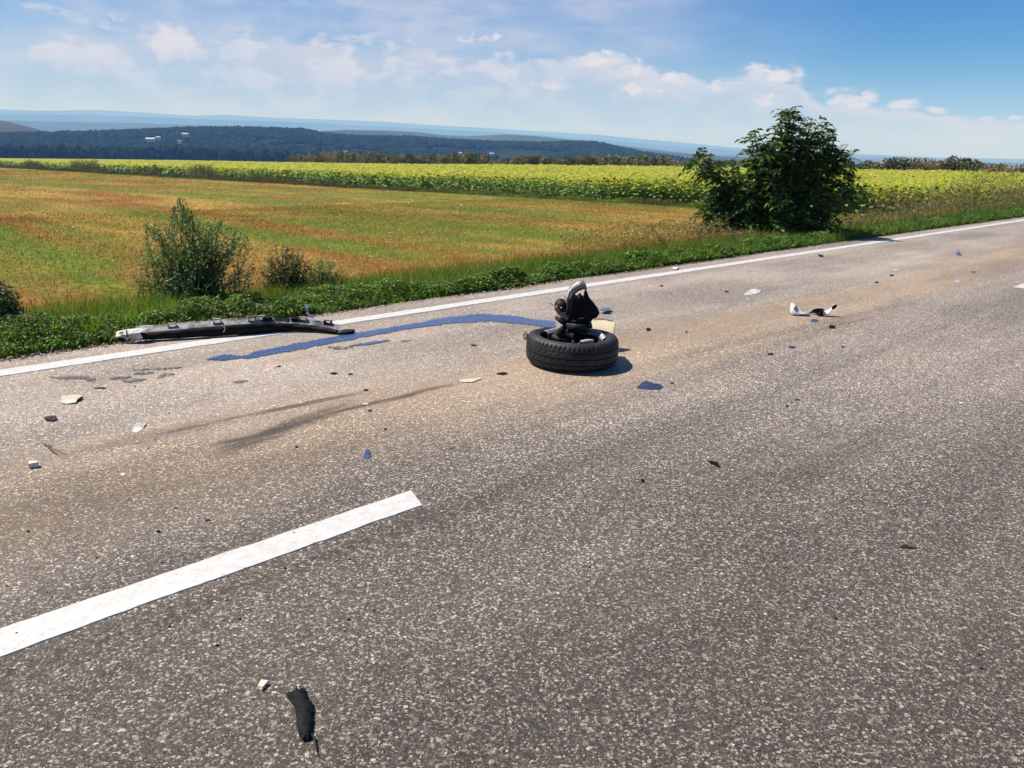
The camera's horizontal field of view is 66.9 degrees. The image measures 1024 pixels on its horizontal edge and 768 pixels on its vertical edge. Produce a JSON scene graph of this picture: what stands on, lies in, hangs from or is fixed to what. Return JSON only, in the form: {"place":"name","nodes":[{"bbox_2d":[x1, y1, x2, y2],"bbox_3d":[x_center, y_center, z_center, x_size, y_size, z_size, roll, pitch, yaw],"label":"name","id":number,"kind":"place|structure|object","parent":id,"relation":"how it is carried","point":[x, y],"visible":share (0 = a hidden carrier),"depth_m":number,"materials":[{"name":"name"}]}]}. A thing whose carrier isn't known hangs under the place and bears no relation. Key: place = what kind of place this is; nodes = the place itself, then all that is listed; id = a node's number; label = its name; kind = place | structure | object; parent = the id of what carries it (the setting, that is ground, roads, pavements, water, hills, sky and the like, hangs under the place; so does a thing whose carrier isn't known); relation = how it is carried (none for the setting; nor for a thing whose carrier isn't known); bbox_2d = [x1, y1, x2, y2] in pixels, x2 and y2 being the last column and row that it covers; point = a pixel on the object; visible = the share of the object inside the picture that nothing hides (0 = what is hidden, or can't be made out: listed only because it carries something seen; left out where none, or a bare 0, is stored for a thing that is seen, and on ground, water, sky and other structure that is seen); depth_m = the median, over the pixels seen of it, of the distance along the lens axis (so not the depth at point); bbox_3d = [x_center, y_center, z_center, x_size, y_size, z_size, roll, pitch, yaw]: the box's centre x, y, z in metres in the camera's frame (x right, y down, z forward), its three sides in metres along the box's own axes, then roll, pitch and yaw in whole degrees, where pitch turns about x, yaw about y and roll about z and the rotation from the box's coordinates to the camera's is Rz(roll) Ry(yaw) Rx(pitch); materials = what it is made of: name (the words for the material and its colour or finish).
{"place":"outdoors","nodes":[
{"label":"outdoors","id":0,"kind":"place"},
{"bbox_2d":[0,120,44,131],"bbox_3d":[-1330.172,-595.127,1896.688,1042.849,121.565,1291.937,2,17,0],"label":"hills","id":1,"kind":"structure","parent":0,"point":[5,126],"depth_m":1800.11,"materials":[{"name":"blue"}]},
{"bbox_2d":[1,120,229,131],"bbox_3d":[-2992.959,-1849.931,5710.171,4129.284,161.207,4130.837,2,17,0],"label":"hills","id":2,"kind":"structure","parent":0,"point":[59,126],"depth_m":5272.77,"materials":[{"name":"plant"}]},
{"bbox_2d":[260,139,566,160],"bbox_3d":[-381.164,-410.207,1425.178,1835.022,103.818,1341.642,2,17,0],"label":"hills","id":3,"kind":"structure","parent":0,"point":[508,153],"depth_m":1313.10,"materials":[{"name":"foliage"},{"name":"grass"},{"name":"plant"}]},
{"bbox_2d":[145,137,155,141],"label":"house","id":4,"kind":"structure","parent":3,"relation":"on","point":[150,139],"depth_m":1130.48,"materials":[{"name":"white"}]},
{"bbox_2d":[0,125,719,162],"bbox_3d":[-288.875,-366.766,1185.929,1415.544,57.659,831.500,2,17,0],"label":"wood","id":5,"kind":"object","parent":3,"relation":"on","point":[226,136],"visible":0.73,"depth_m":1269.61,"materials":[{"name":"green plant"}]},
{"bbox_2d":[0,114,956,160],"bbox_3d":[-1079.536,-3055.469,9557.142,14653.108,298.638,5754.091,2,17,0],"label":"mountains","id":6,"kind":"structure","parent":0,"point":[131,119],"depth_m":10160.86,"materials":[{"name":"foliage"},{"name":"soil"},{"name":"rock"}]},
{"bbox_2d":[0,217,1023,767],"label":"road","id":7,"kind":"structure","parent":0,"point":[866,459],"depth_m":3.07,"materials":[{"name":"grey asphalt"}]},
{"bbox_2d":[28,460,38,467],"bbox_3d":[-2.176,0.365,3.523,0.039,0.028,0.034,-6,19,-24],"label":"debris piece","id":8,"kind":"object","parent":7,"relation":"on","point":[33,464],"visible":1,"depth_m":3.51,"materials":[{"name":"white plastic"}]},
{"bbox_2d":[44,416,56,420],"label":"debris piece","id":9,"kind":"object","parent":7,"relation":"on","point":[52,418],"visible":1,"depth_m":4.10,"materials":[{"name":"metal"}]},
{"bbox_2d":[61,395,81,403],"bbox_3d":[-2.500,0.086,4.398,0.104,0.019,0.121,-7,19,-26],"label":"debris piece","id":10,"kind":"object","parent":7,"relation":"on","point":[68,399],"visible":1,"depth_m":4.39,"materials":[{"name":"beige plastic"}]},
{"bbox_2d":[49,374,95,379],"bbox_3d":[-2.708,-0.042,4.814,0.346,0.001,0.118,4,17,7],"label":"damp spot","id":11,"kind":"object","parent":7,"relation":"on","point":[71,376],"visible":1,"depth_m":4.81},
{"bbox_2d":[109,376,130,378],"bbox_3d":[-2.452,-0.043,4.840,0.117,0.001,0.097,5,18,11],"label":"damp spot","id":12,"kind":"object","parent":7,"relation":"on","point":[115,377],"visible":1,"depth_m":4.83,"materials":[{"name":"grey asphalt"}]},
{"bbox_2d":[122,378,144,382],"bbox_3d":[-2.339,-0.026,4.797,0.098,0.001,0.135,10,19,25],"label":"damp spot","id":13,"kind":"object","parent":7,"relation":"on","point":[135,379],"visible":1,"depth_m":4.79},
{"bbox_2d":[132,422,146,432],"bbox_3d":[-1.945,0.225,4.031,0.052,0.016,0.146,-1,17,-10],"label":"debris piece","id":14,"kind":"object","parent":7,"relation":"on","point":[137,427],"visible":1,"depth_m":4.02,"materials":[{"name":"grey plastic"}]},
{"bbox_2d":[132,366,181,369],"bbox_3d":[-2.311,-0.101,5.043,0.298,0.001,0.062,-3,18,-15],"label":"damp spot","id":15,"kind":"object","parent":7,"relation":"on","point":[158,368],"visible":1,"depth_m":5.04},
{"bbox_2d":[156,373,173,377],"bbox_3d":[-2.195,-0.056,4.909,0.085,0.001,0.129,2,17,0],"label":"damp spot","id":16,"kind":"object","parent":7,"relation":"on","point":[162,375],"visible":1,"depth_m":4.91,"materials":[{"name":"grey asphalt"}]},
{"bbox_2d":[0,490,421,657],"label":"line","id":17,"kind":"object","parent":7,"relation":"on","point":[54,624],"visible":1,"depth_m":2.69,"materials":[{"name":"paint"}]},
{"bbox_2d":[116,315,339,340],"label":"bumper beam","id":18,"kind":"structure","parent":7,"relation":"on","point":[237,326],"depth_m":5.89,"materials":[{"name":"black plastic"}]},
{"bbox_2d":[258,679,267,689],"bbox_3d":[-0.698,0.840,2.163,0.022,0.011,0.032,7,18,15],"label":"debris piece","id":19,"kind":"object","parent":7,"relation":"on","point":[262,684],"visible":1,"depth_m":2.16,"materials":[{"name":"beige plastic"}]},
{"bbox_2d":[286,685,317,754],"bbox_3d":[-0.545,0.873,2.042,0.059,0.026,0.280,-7,19,-25],"label":"rubber strip","id":20,"kind":"object","parent":7,"relation":"on","point":[301,703],"visible":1,"depth_m":2.05,"materials":[{"name":"rubber"}]},
{"bbox_2d":[304,304,313,317],"bbox_3d":[-1.699,-0.611,6.489,0.086,0.124,0.015,2,17,0],"label":"plastic shard","id":21,"kind":"object","parent":7,"relation":"on","point":[307,312],"visible":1,"depth_m":6.49,"materials":[{"name":"plastic"}]},
{"bbox_2d":[328,346,349,348],"bbox_3d":[-1.265,-0.264,5.671,0.191,0.001,0.119,2,17,0],"label":"damp spot","id":22,"kind":"object","parent":7,"relation":"on","point":[336,347],"visible":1,"depth_m":5.68,"materials":[{"name":"grey asphalt"}]},
{"bbox_2d":[337,329,354,334],"bbox_3d":[-1.311,-0.413,6.108,0.151,0.026,0.089,-9,20,-32],"label":"light housing","id":23,"kind":"object","parent":7,"relation":"on","point":[345,331],"visible":1,"depth_m":6.08,"materials":[{"name":"plastic"}]},
{"bbox_2d":[364,449,371,458],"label":"debris piece","id":24,"kind":"object","parent":7,"relation":"on","point":[367,455],"visible":1,"depth_m":3.77,"materials":[{"name":"blue paint"}]},
{"bbox_2d":[349,339,389,345],"bbox_3d":[-1.066,-0.311,5.843,0.094,0.001,0.365,18,23,42],"label":"damp spot","id":25,"kind":"object","parent":7,"relation":"on","point":[371,342],"visible":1,"depth_m":5.85,"materials":[{"name":"blue liquid"}]},
{"bbox_2d":[206,312,554,359],"bbox_3d":[-0.961,-0.424,6.218,2.904,0.001,0.867,-7,19,-27],"label":"spilled coolant","id":26,"kind":"object","parent":7,"relation":"on","point":[470,318],"visible":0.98,"depth_m":6.31,"materials":[{"name":"blue liquid"}]},
{"bbox_2d":[458,377,480,382],"bbox_3d":[-0.263,-0.024,5.002,0.164,0.007,0.076,-8,19,-28],"label":"debris piece","id":27,"kind":"object","parent":7,"relation":"on","point":[468,380],"visible":1,"depth_m":4.99,"materials":[{"name":"beige plastic"}]},
{"bbox_2d":[0,219,1023,376],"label":"edge line","id":28,"kind":"object","parent":7,"relation":"on","point":[63,363],"visible":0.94,"depth_m":6.82,"materials":[{"name":"paint"}]},
{"bbox_2d":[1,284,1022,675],"bbox_3d":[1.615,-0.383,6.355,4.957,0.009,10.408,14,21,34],"label":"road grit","id":29,"kind":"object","parent":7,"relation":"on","point":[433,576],"visible":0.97,"depth_m":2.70,"materials":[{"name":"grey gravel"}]},
{"bbox_2d":[526,327,618,371],"bbox_3d":[0.428,-0.258,5.476,0.658,0.210,0.649,-2,17,-17],"label":"car tyre","id":30,"kind":"object","parent":7,"relation":"on","point":[591,350],"visible":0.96,"depth_m":5.24,"materials":[{"name":"rubber"}]},
{"bbox_2d":[548,280,599,341],"bbox_3d":[0.448,-0.534,5.553,0.428,0.410,0.230,-9,20,-30],"label":"suspension hub","id":31,"kind":"object","parent":30,"relation":"on","point":[579,313],"visible":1,"depth_m":5.52,"materials":[{"name":"metal"}]},
{"bbox_2d":[591,318,615,333],"bbox_3d":[0.691,-0.412,5.847,0.192,0.150,0.179,2,17,0],"label":"foam block","id":32,"kind":"object","parent":7,"relation":"on","point":[604,324],"depth_m":5.85,"materials":[{"name":"plastic"}]},
{"bbox_2d":[599,307,610,310],"bbox_3d":[0.887,-0.698,7.202,0.101,0.008,0.209,8,18,20],"label":"plastic shard","id":33,"kind":"object","parent":7,"relation":"on","point":[605,309],"visible":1,"depth_m":7.16,"materials":[{"name":"blue paint"}]},
{"bbox_2d":[636,381,662,389],"bbox_3d":[0.889,0.015,4.984,0.140,0.020,0.152,11,19,27],"label":"debris piece","id":34,"kind":"object","parent":7,"relation":"on","point":[646,385],"visible":1,"depth_m":4.98,"materials":[{"name":"blue paint"}]},
{"bbox_2d":[708,460,720,467],"bbox_3d":[0.996,0.390,3.791,0.030,0.010,0.093,-10,21,-34],"label":"debris piece","id":35,"kind":"object","parent":7,"relation":"on","point":[715,463],"visible":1,"depth_m":3.78,"materials":[{"name":"black plastic"}]},
{"bbox_2d":[744,289,760,294],"bbox_3d":[2.608,-0.997,8.419,0.121,0.020,0.401,15,22,37],"label":"debris piece","id":36,"kind":"object","parent":7,"relation":"on","point":[752,291],"visible":1,"depth_m":8.42,"materials":[{"name":"white plastic"}]},
{"bbox_2d":[790,303,836,315],"bbox_3d":[2.850,-0.711,7.342,0.442,0.120,0.153,2,17,0],"label":"fender fragment","id":37,"kind":"object","parent":7,"relation":"on","point":[794,309],"visible":1,"depth_m":7.32,"materials":[{"name":"white plastic"}]},
{"bbox_2d":[899,544,916,548],"bbox_3d":[1.557,0.641,3.045,0.065,0.006,0.030,7,18,17],"label":"debris fragment","id":38,"kind":"object","parent":7,"relation":"on","point":[906,546],"visible":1,"depth_m":3.04,"materials":[{"name":"wood"}]},
{"bbox_2d":[0,152,1023,360],"bbox_3d":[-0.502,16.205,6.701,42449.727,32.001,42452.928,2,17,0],"label":"ground","id":39,"kind":"structure","parent":0,"point":[257,199],"depth_m":34.36,"materials":[{"name":"yellow plant"}]},
{"bbox_2d":[0,277,27,332],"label":"weed bush","id":40,"kind":"object","parent":39,"relation":"on","point":[6,304],"visible":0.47,"depth_m":5.71,"materials":[{"name":"green plant"}]},
{"bbox_2d":[130,197,258,307],"bbox_3d":[-2.864,-1.141,6.891,1.244,1.064,0.946,14,21,35],"label":"weed bush","id":41,"kind":"object","parent":39,"relation":"on","point":[196,276],"visible":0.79,"depth_m":6.80,"materials":[{"name":"green plant"}]},
{"bbox_2d":[0,143,398,161],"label":"wood","id":42,"kind":"object","parent":39,"relation":"on","point":[98,151],"visible":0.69,"depth_m":774.72,"materials":[{"name":"green plant"}]},
{"bbox_2d":[0,158,423,191],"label":"tall weeds","id":43,"kind":"object","parent":39,"relation":"on","point":[205,173],"visible":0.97,"depth_m":106.65,"materials":[{"name":"green plant"}]},
{"bbox_2d":[253,245,316,294],"bbox_3d":[-2.243,-1.088,7.603,0.472,0.578,0.530,-14,23,-42],"label":"weed bush","id":44,"kind":"object","parent":39,"relation":"on","point":[291,274],"visible":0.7,"depth_m":7.57,"materials":[{"name":"green plant"}]},
{"bbox_2d":[300,258,347,287],"bbox_3d":[-1.915,-1.086,7.881,0.484,0.427,0.474,-10,21,-33],"label":"weed bush","id":45,"kind":"object","parent":39,"relation":"on","point":[320,276],"visible":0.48,"depth_m":7.85,"materials":[{"name":"green plant"}]},
{"bbox_2d":[0,227,868,357],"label":"verge grass","id":46,"kind":"structure","parent":39,"relation":"on","point":[528,267],"depth_m":7.13,"materials":[{"name":"plant"}]},
{"bbox_2d":[0,158,1023,209],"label":"sunflower crop","id":47,"kind":"object","parent":39,"relation":"on","point":[560,173],"visible":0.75,"depth_m":82.69,"materials":[{"name":"yellow plant"}]},
{"bbox_2d":[0,161,996,191],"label":"sunflower heads","id":48,"kind":"object","parent":47,"relation":"attached to","point":[424,174],"visible":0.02,"depth_m":72.54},
{"bbox_2d":[0,208,1023,356],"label":"verge plants","id":49,"kind":"object","parent":39,"relation":"on","point":[485,277],"visible":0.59,"depth_m":7.26,"materials":[{"name":"plant"}]},
{"bbox_2d":[591,179,598,198],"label":"sunflower","id":50,"kind":"object","parent":39,"relation":"on","point":[594,189],"visible":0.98,"depth_m":58.56,"materials":[{"name":"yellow plant"}]},
{"bbox_2d":[596,176,606,199],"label":"sunflower","id":51,"kind":"object","parent":39,"relation":"on","point":[598,192],"visible":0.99,"depth_m":58.02,"materials":[{"name":"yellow plant"}]},
{"bbox_2d":[600,178,608,199],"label":"sunflower","id":52,"kind":"object","parent":39,"relation":"on","point":[605,186],"visible":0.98,"depth_m":57.88,"materials":[{"name":"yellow plant"}]},
{"bbox_2d":[605,154,617,160],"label":"tree","id":53,"kind":"object","parent":39,"relation":"on","point":[610,157],"visible":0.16,"depth_m":180.10,"materials":[{"name":"green plant"}]},
{"bbox_2d":[607,176,618,197],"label":"sunflower","id":54,"kind":"object","parent":39,"relation":"on","point":[611,187],"visible":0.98,"depth_m":57.30,"materials":[{"name":"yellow plant"}]},
{"bbox_2d":[613,180,620,198],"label":"sunflower","id":55,"kind":"object","parent":39,"relation":"on","point":[619,185],"visible":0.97,"depth_m":57.18,"materials":[{"name":"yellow plant"}]},
{"bbox_2d":[619,177,628,197],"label":"sunflower","id":56,"kind":"object","parent":39,"relation":"on","point":[623,187],"visible":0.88,"depth_m":56.76,"materials":[{"name":"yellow plant"}]},
{"bbox_2d":[620,177,630,199],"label":"sunflower","id":57,"kind":"object","parent":39,"relation":"on","point":[627,179],"visible":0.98,"depth_m":56.51,"materials":[{"name":"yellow plant"}]},
{"bbox_2d":[628,181,634,199],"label":"sunflower","id":58,"kind":"object","parent":39,"relation":"on","point":[631,188],"visible":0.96,"depth_m":56.25,"materials":[{"name":"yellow plant"}]},
{"bbox_2d":[631,179,640,198],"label":"sunflower","id":59,"kind":"object","parent":39,"relation":"on","point":[637,190],"visible":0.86,"depth_m":55.72,"materials":[{"name":"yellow plant"}]},
{"bbox_2d":[635,177,644,203],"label":"sunflower","id":60,"kind":"object","parent":39,"relation":"on","point":[639,188],"visible":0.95,"depth_m":55.74,"materials":[{"name":"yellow plant"}]},
{"bbox_2d":[635,178,645,203],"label":"sunflower","id":61,"kind":"object","parent":39,"relation":"on","point":[642,180],"visible":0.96,"depth_m":55.29,"materials":[{"name":"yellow plant"}]},
{"bbox_2d":[642,181,650,198],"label":"sunflower","id":62,"kind":"object","parent":39,"relation":"on","point":[648,182],"visible":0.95,"depth_m":55.08,"materials":[{"name":"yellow plant"}]},
{"bbox_2d":[646,182,653,198],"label":"sunflower","id":63,"kind":"object","parent":39,"relation":"on","point":[649,191],"visible":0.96,"depth_m":55.19,"materials":[{"name":"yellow plant"}]},
{"bbox_2d":[550,215,752,251],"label":"tall weeds","id":64,"kind":"object","parent":39,"relation":"on","point":[645,235],"visible":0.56,"depth_m":12.35,"materials":[{"name":"plant"}]},
{"bbox_2d":[648,179,658,197],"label":"sunflower","id":65,"kind":"object","parent":39,"relation":"on","point":[652,187],"visible":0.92,"depth_m":54.85,"materials":[{"name":"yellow plant"}]},
{"bbox_2d":[285,151,1023,172],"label":"scrub","id":66,"kind":"object","parent":39,"relation":"on","point":[952,163],"visible":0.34,"depth_m":157.44,"materials":[{"name":"green plant"}]},
{"bbox_2d":[653,180,661,204],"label":"sunflower","id":67,"kind":"object","parent":39,"relation":"on","point":[657,189],"visible":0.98,"depth_m":54.62,"materials":[{"name":"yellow plant"}]},
{"bbox_2d":[650,226,664,243],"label":"dry weed","id":68,"kind":"object","parent":39,"relation":"on","point":[660,239],"visible":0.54,"depth_m":11.78,"materials":[{"name":"brown plant"}]},
{"bbox_2d":[654,179,662,199],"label":"sunflower","id":69,"kind":"object","parent":39,"relation":"on","point":[659,188],"visible":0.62,"depth_m":55.32,"materials":[{"name":"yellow plant"}]},
{"bbox_2d":[655,181,664,198],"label":"sunflower","id":70,"kind":"object","parent":39,"relation":"on","point":[660,189],"visible":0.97,"depth_m":54.22,"materials":[{"name":"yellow plant"}]},
{"bbox_2d":[662,178,670,200],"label":"sunflower","id":71,"kind":"object","parent":39,"relation":"on","point":[666,179],"visible":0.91,"depth_m":54.16,"materials":[{"name":"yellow plant"}]},
{"bbox_2d":[667,179,676,200],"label":"sunflower","id":72,"kind":"object","parent":39,"relation":"on","point":[672,189],"visible":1,"depth_m":53.74,"materials":[{"name":"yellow plant"}]},
{"bbox_2d":[668,177,678,200],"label":"sunflower","id":73,"kind":"object","parent":39,"relation":"on","point":[676,187],"visible":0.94,"depth_m":53.70,"materials":[{"name":"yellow plant"}]},
{"bbox_2d":[671,183,679,199],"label":"sunflower","id":74,"kind":"object","parent":39,"relation":"on","point":[677,184],"visible":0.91,"depth_m":53.42,"materials":[{"name":"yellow plant"}]},
{"bbox_2d":[677,179,685,201],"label":"sunflower","id":75,"kind":"object","parent":39,"relation":"on","point":[682,189],"visible":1,"depth_m":53.12,"materials":[{"name":"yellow plant"}]},
{"bbox_2d":[683,181,691,201],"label":"sunflower","id":76,"kind":"object","parent":39,"relation":"on","point":[687,192],"visible":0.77,"depth_m":53.02,"materials":[{"name":"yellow plant"}]},
{"bbox_2d":[683,179,693,202],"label":"sunflower","id":77,"kind":"object","parent":39,"relation":"on","point":[688,189],"visible":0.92,"depth_m":52.66,"materials":[{"name":"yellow plant"}]},
{"bbox_2d":[690,182,697,200],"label":"sunflower","id":78,"kind":"object","parent":39,"relation":"on","point":[694,190],"visible":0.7,"depth_m":52.50,"materials":[{"name":"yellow plant"}]},
{"bbox_2d":[692,181,702,203],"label":"sunflower","id":79,"kind":"object","parent":39,"relation":"on","point":[696,200],"visible":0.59,"depth_m":52.28,"materials":[{"name":"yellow plant"}]},
{"bbox_2d":[483,201,1023,275],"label":"verge grass","id":80,"kind":"structure","parent":39,"relation":"on","point":[898,228],"depth_m":14.74,"materials":[{"name":"green plant"}]},
{"bbox_2d":[678,106,868,237],"bbox_3d":[4.861,-3.761,14.068,3.251,2.445,2.166,-7,19,-27],"label":"walnut bush","id":81,"kind":"object","parent":39,"relation":"on","point":[789,188],"visible":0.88,"depth_m":13.96,"materials":[{"name":"green plant"}]},
{"bbox_2d":[853,184,865,211],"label":"sunflower","id":82,"kind":"object","parent":39,"relation":"on","point":[860,204],"visible":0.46,"depth_m":44.84,"materials":[{"name":"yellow plant"}]},
{"bbox_2d":[860,184,873,211],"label":"sunflower","id":83,"kind":"object","parent":39,"relation":"on","point":[870,186],"visible":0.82,"depth_m":44.46,"materials":[{"name":"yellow plant"}]},
{"bbox_2d":[860,186,874,213],"bbox_3d":[20.660,-10.690,45.152,0.775,1.750,0.912,0,17,-6],"label":"sunflower","id":84,"kind":"object","parent":39,"relation":"on","point":[868,198],"visible":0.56,"depth_m":45.07,"materials":[{"name":"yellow plant"}]},
{"bbox_2d":[868,187,879,212],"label":"sunflower","id":85,"kind":"object","parent":39,"relation":"on","point":[874,198],"visible":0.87,"depth_m":44.04,"materials":[{"name":"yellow plant"}]},
{"bbox_2d":[869,186,878,212],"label":"sunflower","id":86,"kind":"object","parent":39,"relation":"on","point":[876,204],"visible":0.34,"depth_m":44.84,"materials":[{"name":"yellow plant"}]},
{"bbox_2d":[872,186,886,211],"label":"sunflower","id":87,"kind":"object","parent":39,"relation":"on","point":[880,188],"visible":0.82,"depth_m":43.80,"materials":[{"name":"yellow plant"}]},
{"bbox_2d":[879,185,890,210],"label":"sunflower","id":88,"kind":"object","parent":39,"relation":"on","point":[885,195],"visible":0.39,"depth_m":44.38,"materials":[{"name":"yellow plant"}]},
{"bbox_2d":[878,186,893,212],"bbox_3d":[21.075,-10.297,43.718,0.781,1.763,0.919,1,17,-3],"label":"sunflower","id":89,"kind":"object","parent":39,"relation":"on","point":[882,205],"visible":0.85,"depth_m":43.61,"materials":[{"name":"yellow plant"}]},
{"bbox_2d":[884,189,894,210],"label":"sunflower","id":90,"kind":"object","parent":39,"relation":"on","point":[890,199],"visible":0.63,"depth_m":43.47,"materials":[{"name":"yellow plant"}]},
{"bbox_2d":[884,183,898,209],"bbox_3d":[21.576,-10.433,43.983,0.917,1.877,0.901,-8,20,-28],"label":"sunflower","id":91,"kind":"object","parent":39,"relation":"on","point":[895,184],"visible":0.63,"depth_m":43.81,"materials":[{"name":"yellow plant"}]},
{"bbox_2d":[891,187,905,210],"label":"sunflower","id":92,"kind":"object","parent":39,"relation":"on","point":[898,198],"visible":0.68,"depth_m":43.07,"materials":[{"name":"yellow plant"}]},
{"bbox_2d":[896,186,908,209],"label":"sunflower","id":93,"kind":"object","parent":39,"relation":"on","point":[905,188],"visible":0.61,"depth_m":42.93,"materials":[{"name":"yellow plant"}]},
{"bbox_2d":[916,185,929,208],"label":"sunflower","id":94,"kind":"object","parent":39,"relation":"on","point":[926,187],"visible":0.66,"depth_m":42.23,"materials":[{"name":"yellow plant"}]},
{"bbox_2d":[834,163,1023,226],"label":"tall weeds","id":95,"kind":"object","parent":39,"relation":"on","point":[1008,197],"visible":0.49,"depth_m":22.25,"materials":[{"name":"green plant"}]},
{"bbox_2d":[929,184,943,210],"bbox_3d":[23.286,-9.952,42.411,0.827,1.868,0.974,-14,23,-42],"label":"sunflower","id":96,"kind":"object","parent":39,"relation":"on","point":[942,188],"visible":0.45,"depth_m":42.18,"materials":[{"name":"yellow plant"}]},
{"bbox_2d":[0,109,1023,161],"bbox_3d":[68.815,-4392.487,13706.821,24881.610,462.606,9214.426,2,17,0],"label":"mountains","id":97,"kind":"structure","parent":0,"point":[348,122],"depth_m":14334.53,"materials":[{"name":"foliage"},{"name":"soil"},{"name":"rock"}]},
{"bbox_2d":[0,216,1023,360],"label":"gravel","id":98,"kind":"structure","parent":0,"point":[132,340],"depth_m":8.05,"materials":[{"name":"grey gravel"}]},
{"bbox_2d":[0,0,1023,158],"label":"sky","id":99,"kind":"structure","parent":0,"point":[920,78],"materials":[{"name":"blue"}]},
{"bbox_2d":[319,130,753,160],"bbox_3d":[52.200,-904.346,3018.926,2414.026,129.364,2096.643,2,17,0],"label":"hills","id":100,"kind":"structure","parent":0,"point":[504,137],"depth_m":2892.42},
{"bbox_2d":[287,180,889,216],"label":"field margin grass","id":101,"kind":"structure","parent":0,"point":[581,198],"depth_m":59.15,"materials":[{"name":"green plant"}]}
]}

